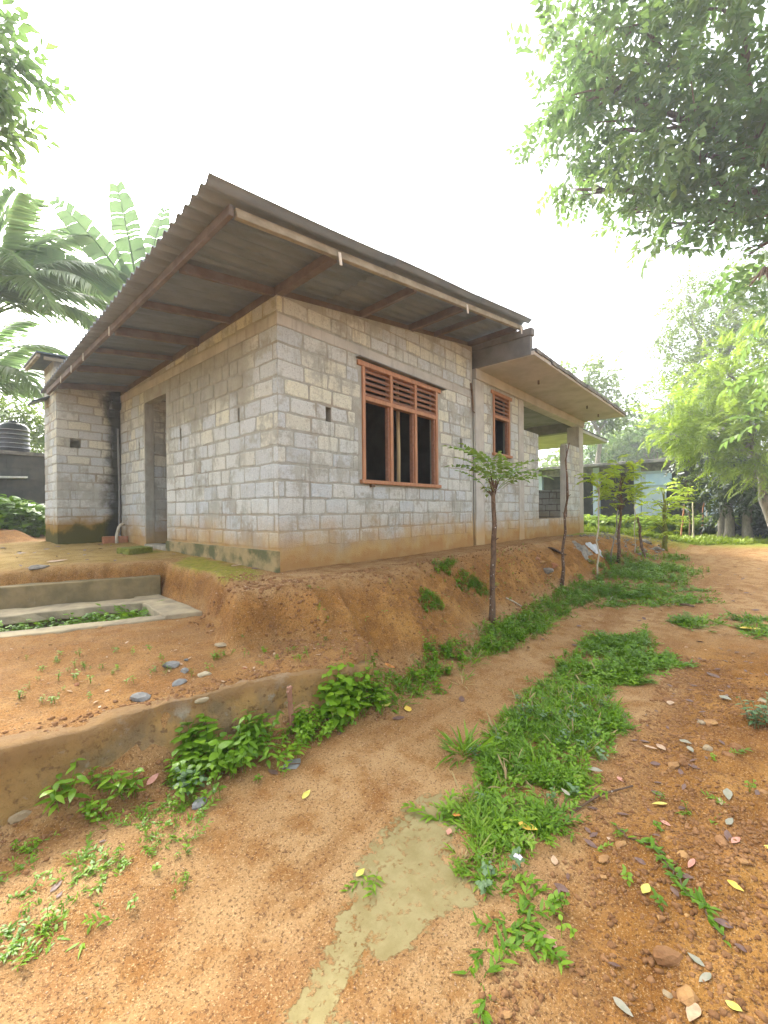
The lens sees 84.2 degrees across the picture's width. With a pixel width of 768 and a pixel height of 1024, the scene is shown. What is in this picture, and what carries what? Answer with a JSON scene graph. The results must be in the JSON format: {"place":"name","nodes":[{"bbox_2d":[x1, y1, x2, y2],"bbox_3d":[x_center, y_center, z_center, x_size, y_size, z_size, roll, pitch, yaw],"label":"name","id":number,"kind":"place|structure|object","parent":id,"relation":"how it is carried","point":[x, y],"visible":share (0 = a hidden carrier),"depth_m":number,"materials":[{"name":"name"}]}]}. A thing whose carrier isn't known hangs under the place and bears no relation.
{"place":"outdoors","nodes":[
{"label":"outdoors","id":0,"kind":"place"},
{"bbox_2d":[0,528,767,1023],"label":"ground","id":1,"kind":"structure","parent":0,"point":[224,954],"depth_m":2.02,"materials":[{"name":"brown soil"}]},
{"bbox_2d":[0,450,44,508],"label":"dark shed","id":2,"kind":"structure","parent":1,"relation":"on","point":[22,474],"depth_m":10.89,"materials":[{"name":"grey concrete"}]},
{"bbox_2d":[0,421,30,451],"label":"water tank","id":3,"kind":"object","parent":2,"relation":"on","point":[15,436],"visible":0.92,"depth_m":10.87,"materials":[{"name":"plastic"}]},
{"bbox_2d":[0,394,44,452],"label":"background tree","id":4,"kind":"object","parent":1,"relation":"on","point":[36,416],"visible":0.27,"depth_m":14.86,"materials":[{"name":"green plant"}]},
{"bbox_2d":[0,396,44,452],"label":"background tree","id":5,"kind":"object","parent":1,"relation":"on","point":[4,407],"visible":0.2,"depth_m":14.72,"materials":[{"name":"green plant"}]},
{"bbox_2d":[0,494,45,536],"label":"undergrowth","id":6,"kind":"object","parent":1,"relation":"on","point":[27,517],"visible":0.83,"depth_m":9.32,"materials":[{"name":"green plant"}]},
{"bbox_2d":[1,400,44,452],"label":"background tree","id":7,"kind":"object","parent":1,"relation":"on","point":[41,431],"visible":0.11,"depth_m":14.73,"materials":[{"name":"green plant"}]},
{"bbox_2d":[0,916,56,964],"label":"grass tuft","id":8,"kind":"object","parent":1,"relation":"on","point":[10,949],"visible":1,"depth_m":1.50,"materials":[{"name":"green plant"}]},
{"bbox_2d":[0,318,67,412],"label":"coconut palm","id":9,"kind":"object","parent":1,"relation":"on","point":[15,380],"visible":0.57,"depth_m":10.74,"materials":[{"name":"green plant"}]},
{"bbox_2d":[0,0,77,187],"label":"overhanging tree","id":10,"kind":"object","parent":1,"relation":"on","point":[12,99],"visible":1,"depth_m":6.57,"materials":[{"name":"green plant"}]},
{"bbox_2d":[34,758,91,816],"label":"weed","id":11,"kind":"object","parent":1,"relation":"on","point":[61,795],"visible":0.99,"depth_m":2.08,"materials":[{"name":"green plant"}]},
{"bbox_2d":[0,184,129,334],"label":"coconut palm","id":12,"kind":"object","parent":1,"relation":"on","point":[30,288],"visible":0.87,"depth_m":9.09,"materials":[{"name":"green plant"}]},
{"bbox_2d":[0,603,147,631],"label":"ground cover","id":13,"kind":"object","parent":1,"relation":"on","point":[93,616],"visible":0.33,"depth_m":4.43,"materials":[{"name":"green plant"}]},
{"bbox_2d":[0,575,160,609],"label":"kerb","id":14,"kind":"structure","parent":1,"relation":"on","point":[28,595],"depth_m":5.04,"materials":[{"name":"concrete"}]},
{"bbox_2d":[13,176,169,300],"bbox_3d":[-6.772,-3.471,9.904,3.327,8.512,0.749,-1,0,-6],"label":"banana plant","id":15,"kind":"object","parent":1,"relation":"on","point":[110,251],"visible":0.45,"depth_m":9.74,"materials":[{"name":"green plant"}]},
{"bbox_2d":[76,794,115,824],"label":"weed","id":16,"kind":"object","parent":1,"relation":"on","point":[88,808],"visible":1,"depth_m":2.08,"materials":[{"name":"green plant"}]},
{"bbox_2d":[83,766,110,794],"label":"weed","id":17,"kind":"object","parent":1,"relation":"on","point":[96,776],"visible":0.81,"depth_m":2.19,"materials":[{"name":"green plant"}]},
{"bbox_2d":[0,594,201,637],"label":"septic pit","id":18,"kind":"object","parent":1,"relation":"on","point":[165,608],"visible":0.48,"depth_m":4.59,"materials":[{"name":"concrete"}]},
{"bbox_2d":[0,792,220,971],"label":"ground cover","id":19,"kind":"object","parent":1,"relation":"on","point":[64,914],"visible":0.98,"depth_m":1.80,"materials":[{"name":"green plant"}]},
{"bbox_2d":[96,767,148,799],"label":"weed","id":20,"kind":"object","parent":1,"relation":"on","point":[129,783],"visible":0.96,"depth_m":2.19,"materials":[{"name":"green plant"}]},
{"bbox_2d":[117,546,152,554],"bbox_3d":[-3.827,0.590,6.536,0.260,0.100,0.420,3,1,21],"label":"brick","id":21,"kind":"object","parent":1,"relation":"on","point":[131,550],"visible":0.9,"depth_m":6.43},
{"bbox_2d":[109,600,161,618],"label":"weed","id":22,"kind":"object","parent":1,"relation":"on","point":[124,614],"visible":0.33,"depth_m":4.75,"materials":[{"name":"plant"}]},
{"bbox_2d":[129,692,150,701],"bbox_3d":[-1.507,1.161,2.626,0.115,0.082,0.086,0,0,1],"label":"stone","id":23,"kind":"object","parent":1,"relation":"on","point":[139,697],"visible":0.77,"depth_m":2.60,"materials":[{"name":"white stone"}]},
{"bbox_2d":[24,634,308,702],"bbox_3d":[-1.603,1.100,3.138,2.094,0.140,0.903,-1,0,-17],"label":"ground cover","id":24,"kind":"object","parent":1,"relation":"on","point":[117,665],"visible":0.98,"depth_m":3.09,"materials":[{"name":"green plant"}]},
{"bbox_2d":[0,651,355,735],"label":"gravel","id":25,"kind":"structure","parent":1,"relation":"on","point":[90,714],"depth_m":2.70,"materials":[{"name":"brown gravel"}]},
{"bbox_2d":[0,660,374,827],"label":"retaining wall","id":26,"kind":"structure","parent":1,"relation":"on","point":[33,763],"depth_m":2.37,"materials":[{"name":"brown concrete"}]},
{"bbox_2d":[0,569,378,735],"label":"gravel","id":27,"kind":"structure","parent":1,"relation":"on","point":[171,650],"depth_m":3.40,"materials":[{"name":"brown gravel"}]},
{"bbox_2d":[172,765,207,794],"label":"weed","id":28,"kind":"object","parent":1,"relation":"on","point":[183,774],"visible":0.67,"depth_m":2.25,"materials":[{"name":"green plant"}]},
{"bbox_2d":[163,740,224,790],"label":"weed","id":29,"kind":"object","parent":1,"relation":"on","point":[198,766],"visible":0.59,"depth_m":2.36,"materials":[{"name":"green plant"}]},
{"bbox_2d":[0,709,392,875],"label":"gravel","id":30,"kind":"structure","parent":1,"relation":"on","point":[79,815],"depth_m":2.12,"materials":[{"name":"brown gravel"}]},
{"bbox_2d":[164,713,233,777],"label":"weed","id":31,"kind":"object","parent":1,"relation":"on","point":[217,745],"visible":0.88,"depth_m":2.48,"materials":[{"name":"green plant"}]},
{"bbox_2d":[205,732,256,782],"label":"weed","id":32,"kind":"object","parent":1,"relation":"on","point":[236,755],"visible":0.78,"depth_m":2.40,"materials":[{"name":"green plant"}]},
{"bbox_2d":[159,702,356,813],"bbox_3d":[-0.684,1.432,2.610,1.271,0.213,0.478,-1,0,-38],"label":"ground cover","id":33,"kind":"object","parent":1,"relation":"on","point":[309,730],"visible":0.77,"depth_m":2.73,"materials":[{"name":"green plant"}]},
{"bbox_2d":[232,709,284,763],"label":"weed","id":34,"kind":"object","parent":1,"relation":"on","point":[250,743],"visible":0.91,"depth_m":2.62,"materials":[{"name":"green plant"}]},
{"bbox_2d":[188,572,334,664],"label":"gravel","id":35,"kind":"structure","parent":1,"relation":"on","point":[265,604],"depth_m":3.89,"materials":[{"name":"brown gravel"}]},
{"bbox_2d":[258,734,310,768],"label":"weed","id":36,"kind":"object","parent":1,"relation":"on","point":[286,751],"visible":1,"depth_m":2.55,"materials":[{"name":"green plant"}]},
{"bbox_2d":[286,685,293,731],"bbox_3d":[-0.627,1.354,2.851,0.035,0.375,0.051,0,0,41],"label":"wooden stake","id":37,"kind":"object","parent":1,"relation":"on","point":[290,702],"visible":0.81,"depth_m":2.84,"materials":[{"name":"brown wood"}]},
{"bbox_2d":[287,702,315,736],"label":"weed","id":38,"kind":"object","parent":1,"relation":"on","point":[297,717],"visible":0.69,"depth_m":2.86,"materials":[{"name":"green plant"}]},
{"bbox_2d":[23,172,625,572],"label":"block house","id":39,"kind":"structure","parent":1,"relation":"on","point":[229,371],"depth_m":6.17,"materials":[{"name":"concrete"}]},
{"bbox_2d":[356,355,446,487],"bbox_3d":[0.331,-1.253,6.648,0.170,1.786,2.150,0,0,41],"label":"window frame","id":40,"kind":"structure","parent":39,"relation":"in","point":[390,374],"depth_m":6.50,"materials":[{"name":"brown wood"}]},
{"bbox_2d":[395,383,399,481],"bbox_3d":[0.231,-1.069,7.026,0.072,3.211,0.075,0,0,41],"label":"window mullion","id":41,"kind":"object","parent":40,"relation":"attached to","point":[398,440],"visible":0.29,"depth_m":7.00,"materials":[{"name":"brown wood"}]},
{"bbox_2d":[491,389,512,458],"bbox_3d":[2.522,-1.863,9.170,0.133,1.350,0.980,0,0,41],"label":"window frame","id":42,"kind":"structure","parent":39,"relation":"in","point":[505,419],"depth_m":9.24,"materials":[{"name":"brown wood"}]},
{"bbox_2d":[0,651,658,1023],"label":"gravel","id":43,"kind":"structure","parent":1,"relation":"on","point":[109,1002],"depth_m":1.73,"materials":[{"name":"gravel"}]},
{"bbox_2d":[312,663,364,729],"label":"weed","id":44,"kind":"object","parent":1,"relation":"on","point":[337,698],"visible":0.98,"depth_m":3.01,"materials":[{"name":"green plant"}]},
{"bbox_2d":[340,871,384,897],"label":"weed","id":45,"kind":"object","parent":1,"relation":"on","point":[369,883],"visible":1,"depth_m":1.74,"materials":[{"name":"green plant"}]},
{"bbox_2d":[349,654,391,719],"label":"weed","id":46,"kind":"object","parent":1,"relation":"on","point":[378,692],"visible":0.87,"depth_m":3.15,"materials":[{"name":"green plant"}]},
{"bbox_2d":[251,543,583,692],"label":"gravel","id":47,"kind":"structure","parent":1,"relation":"on","point":[350,577],"depth_m":4.64,"materials":[{"name":"brown gravel"}]},
{"bbox_2d":[307,544,545,679],"bbox_3d":[1.284,1.056,5.888,1.022,0.868,5.915,0,0,37],"label":"ground cover","id":48,"kind":"object","parent":1,"relation":"on","point":[424,609],"visible":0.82,"depth_m":4.62,"materials":[{"name":"green plant"}]},
{"bbox_2d":[418,587,444,612],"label":"ground cover","id":49,"kind":"object","parent":1,"relation":"on","point":[434,596],"visible":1,"depth_m":4.95,"materials":[{"name":"green plant"}]},
{"bbox_2d":[401,788,470,825],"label":"weed","id":50,"kind":"object","parent":1,"relation":"on","point":[412,809],"visible":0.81,"depth_m":2.14,"materials":[{"name":"green plant"}]},
{"bbox_2d":[431,554,456,576],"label":"ground cover","id":51,"kind":"object","parent":1,"relation":"on","point":[444,566],"visible":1,"depth_m":5.86,"materials":[{"name":"green plant"}]},
{"bbox_2d":[318,573,601,718],"bbox_3d":[1.825,1.290,5.650,0.925,0.430,7.003,0,0,41],"label":"ground cover","id":52,"kind":"object","parent":1,"relation":"on","point":[511,643],"visible":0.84,"depth_m":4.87,"materials":[{"name":"green plant"}]},
{"bbox_2d":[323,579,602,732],"bbox_3d":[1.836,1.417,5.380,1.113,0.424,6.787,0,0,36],"label":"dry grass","id":53,"kind":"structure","parent":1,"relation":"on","point":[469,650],"depth_m":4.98,"materials":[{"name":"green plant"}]},
{"bbox_2d":[452,565,482,595],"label":"ground cover","id":54,"kind":"object","parent":1,"relation":"on","point":[469,585],"visible":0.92,"depth_m":5.96,"materials":[{"name":"green plant"}]},
{"bbox_2d":[433,720,509,770],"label":"grass tuft","id":55,"kind":"object","parent":1,"relation":"on","point":[467,745],"visible":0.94,"depth_m":2.66,"materials":[{"name":"green plant"}]},
{"bbox_2d":[463,570,499,596],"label":"ground cover","id":56,"kind":"object","parent":1,"relation":"on","point":[487,591],"visible":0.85,"depth_m":6.17,"materials":[{"name":"green plant"}]},
{"bbox_2d":[443,443,553,623],"bbox_3d":[1.520,0.344,5.537,1.298,2.454,1.340,0,0,41],"label":"sapling","id":57,"kind":"object","parent":1,"relation":"on","point":[492,493],"visible":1,"depth_m":5.53,"materials":[{"name":"green plant"}]},
{"bbox_2d":[472,933,525,1023],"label":"weed","id":58,"kind":"object","parent":1,"relation":"on","point":[485,1016],"visible":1,"depth_m":1.37,"materials":[{"name":"green plant"}]},
{"bbox_2d":[451,908,556,977],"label":"weed","id":59,"kind":"object","parent":1,"relation":"on","point":[514,929],"visible":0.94,"depth_m":1.46,"materials":[{"name":"green plant"}]},
{"bbox_2d":[470,872,573,974],"bbox_3d":[0.542,1.486,1.552,0.345,0.064,0.372,0,0,41],"label":"weed","id":60,"kind":"object","parent":1,"relation":"on","point":[524,902],"visible":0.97,"depth_m":1.56,"materials":[{"name":"green plant"}]},
{"bbox_2d":[429,660,640,912],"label":"grass","id":61,"kind":"structure","parent":1,"relation":"on","point":[541,822],"depth_m":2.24,"materials":[{"name":"green plant"}]},
{"bbox_2d":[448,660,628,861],"bbox_3d":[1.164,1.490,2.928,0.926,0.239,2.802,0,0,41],"label":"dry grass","id":62,"kind":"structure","parent":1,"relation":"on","point":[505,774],"depth_m":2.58,"materials":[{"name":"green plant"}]},
{"bbox_2d":[544,889,569,916],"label":"weed","id":63,"kind":"object","parent":1,"relation":"on","point":[554,897],"visible":0.98,"depth_m":1.58,"materials":[{"name":"green plant"}]},
{"bbox_2d":[560,443,570,586],"bbox_3d":[3.408,0.105,8.008,0.235,2.829,0.144,-1,0,-27],"label":"wooden post","id":64,"kind":"object","parent":1,"relation":"on","point":[562,579],"visible":0.95,"depth_m":7.99,"materials":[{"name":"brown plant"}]},
{"bbox_2d":[572,541,592,561],"bbox_3d":[4.455,0.872,9.527,0.436,0.417,0.749,0,0,23],"label":"plastic sheet","id":65,"kind":"object","parent":1,"relation":"on","point":[583,549],"visible":0.94,"depth_m":9.45,"materials":[{"name":"grey plastic"}]},
{"bbox_2d":[574,473,616,575],"bbox_3d":[4.375,0.320,8.804,0.846,2.296,0.847,0,0,27],"label":"sapling","id":66,"kind":"object","parent":1,"relation":"on","point":[605,480],"visible":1,"depth_m":8.72,"materials":[{"name":"green plant"}]},
{"bbox_2d":[569,785,632,813],"bbox_3d":[1.125,1.473,2.199,0.471,0.022,0.028,-1,0,-26],"label":"stick","id":67,"kind":"object","parent":1,"relation":"on","point":[592,799],"visible":0.88,"depth_m":2.19,"materials":[{"name":"brown wood"}]},
{"bbox_2d":[558,350,648,462],"bbox_3d":[16.314,-5.495,32.017,7.230,13.178,4.594,0,0,11],"label":"distant tree","id":68,"kind":"object","parent":1,"relation":"on","point":[606,426],"visible":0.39,"depth_m":31.60,"materials":[{"name":"green plant"}]},
{"bbox_2d":[549,427,659,463],"bbox_3d":[20.774,-3.666,40.072,9.209,9.597,7.588,0,0,41],"label":"background tree","id":69,"kind":"object","parent":1,"relation":"on","point":[589,451],"visible":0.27,"depth_m":38.81,"materials":[{"name":"green plant"}]},
{"bbox_2d":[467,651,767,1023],"bbox_3d":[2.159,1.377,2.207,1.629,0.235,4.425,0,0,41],"label":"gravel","id":70,"kind":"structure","parent":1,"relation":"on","point":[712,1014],"depth_m":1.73,"materials":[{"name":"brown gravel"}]},
{"bbox_2d":[582,454,654,563],"bbox_3d":[5.425,-0.046,9.769,1.465,2.667,1.494,0,0,41],"label":"sapling","id":71,"kind":"object","parent":1,"relation":"on","point":[634,490],"visible":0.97,"depth_m":9.71,"materials":[{"name":"green plant"}]},
{"bbox_2d":[566,531,672,565],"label":"grass","id":72,"kind":"structure","parent":1,"relation":"on","point":[606,534],"depth_m":11.48,"materials":[{"name":"green plant"}]},
{"bbox_2d":[613,997,632,1016],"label":"fallen leaf","id":73,"kind":"object","parent":1,"relation":"on","point":[621,1004],"visible":1,"depth_m":1.27,"materials":[{"name":"white plant"}]},
{"bbox_2d":[586,413,660,460],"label":"background tree","id":74,"kind":"object","parent":1,"relation":"on","point":[649,457],"visible":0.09,"depth_m":40.69,"materials":[{"name":"green plant"}]},
{"bbox_2d":[550,623,700,686],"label":"grass","id":75,"kind":"structure","parent":1,"relation":"on","point":[616,643],"depth_m":4.14,"materials":[{"name":"green plant"}]},
{"bbox_2d":[505,0,767,451],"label":"tree","id":76,"kind":"object","parent":1,"relation":"on","point":[706,119],"visible":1,"depth_m":7.69,"materials":[{"name":"green plant"}]},
{"bbox_2d":[623,513,655,557],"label":"sapling","id":77,"kind":"object","parent":1,"relation":"on","point":[639,531],"visible":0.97,"depth_m":10.60,"materials":[{"name":"green plant"}]},
{"bbox_2d":[603,411,678,461],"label":"background tree","id":78,"kind":"object","parent":1,"relation":"on","point":[642,436],"visible":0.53,"depth_m":37.30,"materials":[{"name":"green plant"}]},
{"bbox_2d":[577,546,709,601],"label":"ground cover","id":79,"kind":"object","parent":1,"relation":"on","point":[631,569],"visible":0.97,"depth_m":8.69,"materials":[{"name":"green plant"}]},
{"bbox_2d":[537,747,755,967],"bbox_3d":[1.319,1.416,1.949,1.969,0.139,0.343,-1,0,-35],"label":"ground cover","id":80,"kind":"object","parent":1,"relation":"on","point":[625,873],"visible":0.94,"depth_m":1.69,"materials":[{"name":"green plant"}]},
{"bbox_2d":[527,570,767,688],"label":"gravel","id":81,"kind":"structure","parent":1,"relation":"on","point":[690,616],"depth_m":6.12,"materials":[{"name":"brown gravel"}]},
{"bbox_2d":[539,455,766,517],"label":"building","id":82,"kind":"structure","parent":1,"relation":"on","point":[654,473],"depth_m":21.28,"materials":[{"name":"white paint"}]},
{"bbox_2d":[593,580,725,609],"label":"grass","id":83,"kind":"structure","parent":1,"relation":"on","point":[678,599],"depth_m":6.91,"materials":[{"name":"green plant"}]},
{"bbox_2d":[553,647,767,966],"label":"leaf litter","id":84,"kind":"object","parent":1,"relation":"on","point":[727,835],"visible":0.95,"depth_m":1.89,"materials":[{"name":"plant"}]},
{"bbox_2d":[584,513,740,534],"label":"undergrowth","id":85,"kind":"object","parent":1,"relation":"on","point":[605,520],"visible":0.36,"depth_m":17.28,"materials":[{"name":"green plant"}]},
{"bbox_2d":[635,482,693,550],"bbox_3d":[7.775,0.168,11.820,1.476,2.031,1.252,0,0,24],"label":"sapling","id":86,"kind":"object","parent":1,"relation":"on","point":[663,521],"visible":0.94,"depth_m":11.74,"materials":[{"name":"green plant"}]},
{"bbox_2d":[653,945,683,966],"bbox_3d":[0.930,1.454,1.387,0.104,0.050,0.058,10,19,9],"label":"stone","id":87,"kind":"object","parent":1,"relation":"on","point":[665,955],"visible":1,"depth_m":1.38,"materials":[{"name":"brown stone"}]},
{"bbox_2d":[611,822,730,946],"bbox_3d":[1.165,1.443,1.709,0.153,0.100,0.651,-1,0,-6],"label":"creeper","id":88,"kind":"object","parent":1,"relation":"on","point":[697,897],"visible":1,"depth_m":1.63,"materials":[{"name":"green plant"}]},
{"bbox_2d":[584,523,767,544],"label":"lawn","id":89,"kind":"structure","parent":1,"relation":"on","point":[710,539],"depth_m":13.82,"materials":[{"name":"green plant"}]},
{"bbox_2d":[635,381,737,457],"bbox_3d":[26.307,-5.262,37.229,8.056,12.626,10.435,-1,0,-17],"label":"background tree","id":90,"kind":"object","parent":1,"relation":"on","point":[669,405],"visible":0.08,"depth_m":37.07,"materials":[{"name":"green plant"}]},
{"bbox_2d":[676,984,699,1006],"bbox_3d":[0.903,1.451,1.270,0.065,0.034,0.054,-1,0,-31],"label":"stone","id":91,"kind":"object","parent":1,"relation":"on","point":[686,995],"visible":0.99,"depth_m":1.26,"materials":[{"name":"beige stone"}]},
{"bbox_2d":[664,476,712,536],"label":"sapling","id":92,"kind":"object","parent":1,"relation":"on","point":[686,489],"visible":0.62,"depth_m":16.04,"materials":[{"name":"green plant"}]},
{"bbox_2d":[686,1003,700,1020],"bbox_3d":[0.889,1.439,1.223,0.068,0.002,0.039,0,-20,-40],"label":"stone","id":93,"kind":"object","parent":1,"relation":"on","point":[693,1011],"visible":1,"depth_m":1.22,"materials":[{"name":"beige stone"}]},
{"bbox_2d":[623,307,767,525],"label":"feathery tree","id":94,"kind":"object","parent":1,"relation":"on","point":[697,432],"visible":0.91,"depth_m":12.82,"materials":[{"name":"green plant"}]},
{"bbox_2d":[635,245,767,436],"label":"pale tree","id":95,"kind":"object","parent":1,"relation":"on","point":[731,313],"visible":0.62,"depth_m":21.45,"materials":[{"name":"green plant"}]},
{"bbox_2d":[667,609,737,632],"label":"grass","id":96,"kind":"structure","parent":1,"relation":"on","point":[682,620],"depth_m":5.52,"materials":[{"name":"green plant"}]},
{"bbox_2d":[658,412,766,536],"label":"shade tree","id":97,"kind":"object","parent":1,"relation":"on","point":[721,524],"visible":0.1,"depth_m":15.56,"materials":[{"name":"green plant"}]},
{"bbox_2d":[661,371,767,454],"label":"background tree","id":98,"kind":"object","parent":1,"relation":"on","point":[699,404],"visible":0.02,"depth_m":34.33,"materials":[{"name":"green plant"}]},
{"bbox_2d":[665,453,765,537],"bbox_3d":[12.201,-0.865,15.121,3.511,4.294,4.136,-1,0,-33],"label":"shade tree","id":99,"kind":"object","parent":1,"relation":"on","point":[729,516],"visible":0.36,"depth_m":15.10,"materials":[{"name":"green plant"}]},
{"bbox_2d":[684,437,767,515],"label":"shade tree","id":100,"kind":"object","parent":1,"relation":"on","point":[704,481],"visible":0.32,"depth_m":14.09,"materials":[{"name":"green plant"}]},
{"bbox_2d":[688,450,767,538],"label":"shade tree","id":101,"kind":"object","parent":1,"relation":"on","point":[747,529],"visible":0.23,"depth_m":14.74,"materials":[{"name":"green plant"}]},
{"bbox_2d":[708,511,767,538],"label":"undergrowth","id":102,"kind":"object","parent":1,"relation":"on","point":[757,529],"visible":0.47,"depth_m":15.03,"materials":[{"name":"green plant"}]},
{"bbox_2d":[723,608,767,639],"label":"grass","id":103,"kind":"structure","parent":1,"relation":"on","point":[749,618],"depth_m":5.33,"materials":[{"name":"green plant"}]},
{"bbox_2d":[735,692,767,728],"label":"weed","id":104,"kind":"object","parent":1,"relation":"on","point":[755,712],"visible":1,"depth_m":2.75,"materials":[{"name":"green plant"}]},
{"bbox_2d":[0,0,767,467],"label":"sky","id":105,"kind":"structure","parent":0,"point":[389,126],"materials":[{"name":"white"}]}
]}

